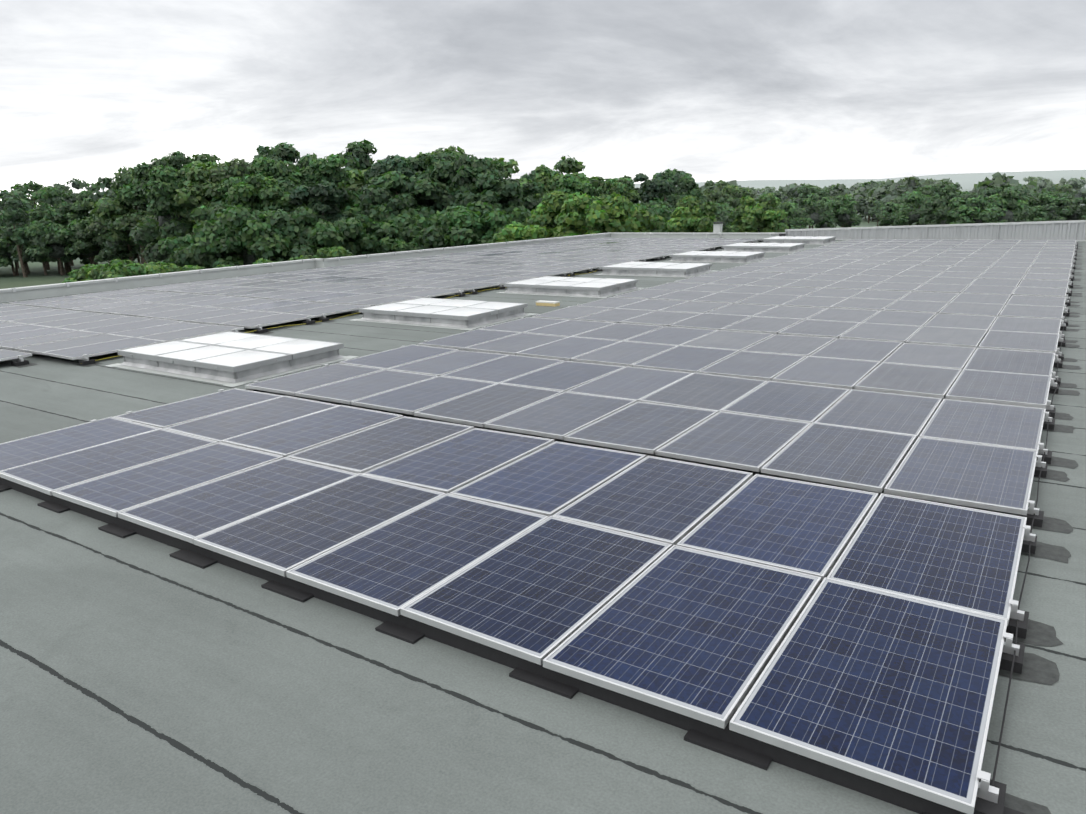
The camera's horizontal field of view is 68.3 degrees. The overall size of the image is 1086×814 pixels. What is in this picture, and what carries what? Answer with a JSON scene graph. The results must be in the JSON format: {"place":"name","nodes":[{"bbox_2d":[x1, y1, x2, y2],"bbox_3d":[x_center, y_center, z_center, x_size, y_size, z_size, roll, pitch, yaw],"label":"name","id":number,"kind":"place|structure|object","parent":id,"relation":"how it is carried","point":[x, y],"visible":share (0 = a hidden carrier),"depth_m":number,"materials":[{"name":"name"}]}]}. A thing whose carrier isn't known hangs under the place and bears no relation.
{"place":"outdoors","nodes":[
{"label":"outdoors","id":0,"kind":"place"},
{"bbox_2d":[0,170,1085,288],"bbox_3d":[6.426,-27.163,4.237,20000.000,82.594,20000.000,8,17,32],"label":"ground terrain","id":1,"kind":"structure","parent":0,"point":[37,276],"depth_m":1547.16,"materials":[{"name":"green plant"}]},
{"bbox_2d":[7,184,1075,276],"bbox_3d":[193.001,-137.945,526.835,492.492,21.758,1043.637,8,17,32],"label":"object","id":2,"kind":"object","parent":1,"relation":"on","point":[46,267],"visible":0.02,"depth_m":152.13,"materials":[{"name":"brown plant"}]},
{"bbox_2d":[0,139,1085,282],"bbox_3d":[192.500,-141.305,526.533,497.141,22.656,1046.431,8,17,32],"label":"trees","id":3,"kind":"object","parent":2,"relation":"attached to","point":[544,204],"visible":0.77,"depth_m":105.51,"materials":[{"name":"green plant"}]},
{"bbox_2d":[0,143,1085,279],"bbox_3d":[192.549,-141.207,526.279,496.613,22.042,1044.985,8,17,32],"label":"tree crown lobes","id":4,"kind":"object","parent":2,"relation":"attached to","point":[59,250],"visible":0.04,"depth_m":134.55,"materials":[{"name":"green plant"}]},
{"bbox_2d":[0,0,1085,205],"label":"sky","id":5,"kind":"structure","parent":0,"point":[714,90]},
{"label":"building walls","id":6,"kind":"object","parent":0,"visible":0},
{"bbox_2d":[0,240,1085,813],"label":"flat roof","id":7,"kind":"structure","parent":6,"relation":"on","point":[140,674],"depth_m":4.13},
{"bbox_2d":[105,331,357,386],"bbox_3d":[-5.121,-0.877,13.155,3.340,0.268,2.440,8,17,32],"label":"rooflight","id":8,"kind":"object","parent":7,"relation":"on","point":[230,359],"visible":1,"depth_m":12.60,"materials":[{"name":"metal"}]},
{"bbox_2d":[11,248,720,367],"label":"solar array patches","id":9,"kind":"object","parent":7,"relation":"on","point":[32,364],"visible":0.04,"depth_m":16.09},
{"bbox_2d":[0,238,759,360],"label":"solar array","id":10,"kind":"object","parent":7,"relation":"on","point":[73,327],"visible":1,"depth_m":21.44,"materials":[{"name":"glass"}]},
{"bbox_2d":[12,240,762,365],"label":"panel mounting supports","id":11,"kind":"object","parent":7,"relation":"on","point":[82,362],"visible":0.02,"depth_m":17.02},
{"bbox_2d":[11,239,761,361],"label":"mounting rails","id":12,"kind":"object","parent":11,"relation":"on","point":[84,358],"visible":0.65,"depth_m":21.20,"materials":[{"name":"metal"}]},
{"bbox_2d":[0,232,778,302],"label":"parapet","id":13,"kind":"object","parent":7,"relation":"on","point":[48,290],"visible":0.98,"depth_m":30.10,"materials":[{"name":"grey metal"}]},
{"bbox_2d":[350,297,535,329],"bbox_3d":[-2.178,-2.092,17.491,3.340,0.269,2.440,8,17,32],"label":"rooflight","id":14,"kind":"object","parent":7,"relation":"on","point":[452,313],"visible":1,"depth_m":16.91,"materials":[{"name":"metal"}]},
{"bbox_2d":[0,477,1024,813],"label":"mounting base pads","id":15,"kind":"object","parent":7,"relation":"on","point":[726,741],"visible":0.58,"depth_m":4.25,"materials":[{"name":"black rubber"}]},
{"bbox_2d":[0,239,1075,813],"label":"solar array","id":16,"kind":"object","parent":7,"relation":"on","point":[692,591],"visible":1,"depth_m":6.78,"materials":[{"name":"glass"}]},
{"bbox_2d":[536,300,559,306],"bbox_3d":[0.114,-2.459,18.984,0.550,0.100,0.200,8,17,32],"label":"roof vent","id":17,"kind":"object","parent":7,"relation":"on","point":[547,303],"visible":1,"depth_m":18.90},
{"bbox_2d":[497,276,643,297],"bbox_3d":[0.766,-3.308,21.827,3.340,0.268,2.440,8,17,32],"label":"rooflight","id":18,"kind":"object","parent":7,"relation":"on","point":[577,287],"visible":1,"depth_m":21.22,"materials":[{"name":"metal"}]},
{"bbox_2d":[90,240,1077,802],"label":"mounting rails","id":19,"kind":"object","parent":7,"relation":"on","point":[986,790],"visible":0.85,"depth_m":5.59,"materials":[{"name":"silver metal"}]},
{"bbox_2d":[95,245,1076,786],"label":"string cables","id":20,"kind":"object","parent":7,"relation":"on","point":[1021,589],"visible":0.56,"depth_m":4.87,"materials":[{"name":"rubber"}]},
{"bbox_2d":[594,261,716,277],"bbox_3d":[3.709,-4.523,26.163,3.340,0.268,2.440,8,17,32],"label":"rooflight","id":21,"kind":"object","parent":7,"relation":"on","point":[664,269],"visible":1,"depth_m":25.53,"materials":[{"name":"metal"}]},
{"bbox_2d":[246,243,1077,813],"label":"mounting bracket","id":22,"kind":"object","parent":7,"relation":"on","point":[986,807],"visible":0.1,"depth_m":4.60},
{"bbox_2d":[263,246,1083,813],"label":"trays","id":23,"kind":"object","parent":7,"relation":"on","point":[1039,668],"visible":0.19,"depth_m":4.67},
{"bbox_2d":[664,251,769,262],"bbox_3d":[6.653,-5.739,30.499,3.340,0.268,2.440,8,17,32],"label":"rooflight","id":24,"kind":"object","parent":7,"relation":"on","point":[720,256],"visible":1,"depth_m":29.86,"materials":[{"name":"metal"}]},
{"bbox_2d":[649,222,785,237],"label":"roof vent","id":25,"kind":"object","parent":7,"relation":"on","point":[717,228],"visible":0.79,"depth_m":44.19,"materials":[{"name":"white metal"}]},
{"bbox_2d":[721,243,806,252],"bbox_3d":[9.597,-6.954,34.836,3.340,0.266,2.440,8,17,32],"label":"rooflight","id":26,"kind":"object","parent":7,"relation":"on","point":[771,247],"visible":0.98,"depth_m":34.15,"materials":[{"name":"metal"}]},
{"bbox_2d":[762,236,839,244],"bbox_3d":[12.540,-8.171,39.171,3.340,0.269,2.440,8,17,32],"label":"rooflight","id":27,"kind":"object","parent":7,"relation":"on","point":[817,240],"visible":0.9,"depth_m":38.50,"materials":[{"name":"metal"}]},
{"bbox_2d":[785,220,1085,240],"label":"wall cladding","id":28,"kind":"structure","parent":7,"relation":"on","point":[1059,230],"depth_m":37.42,"materials":[{"name":"metal"}]}
]}

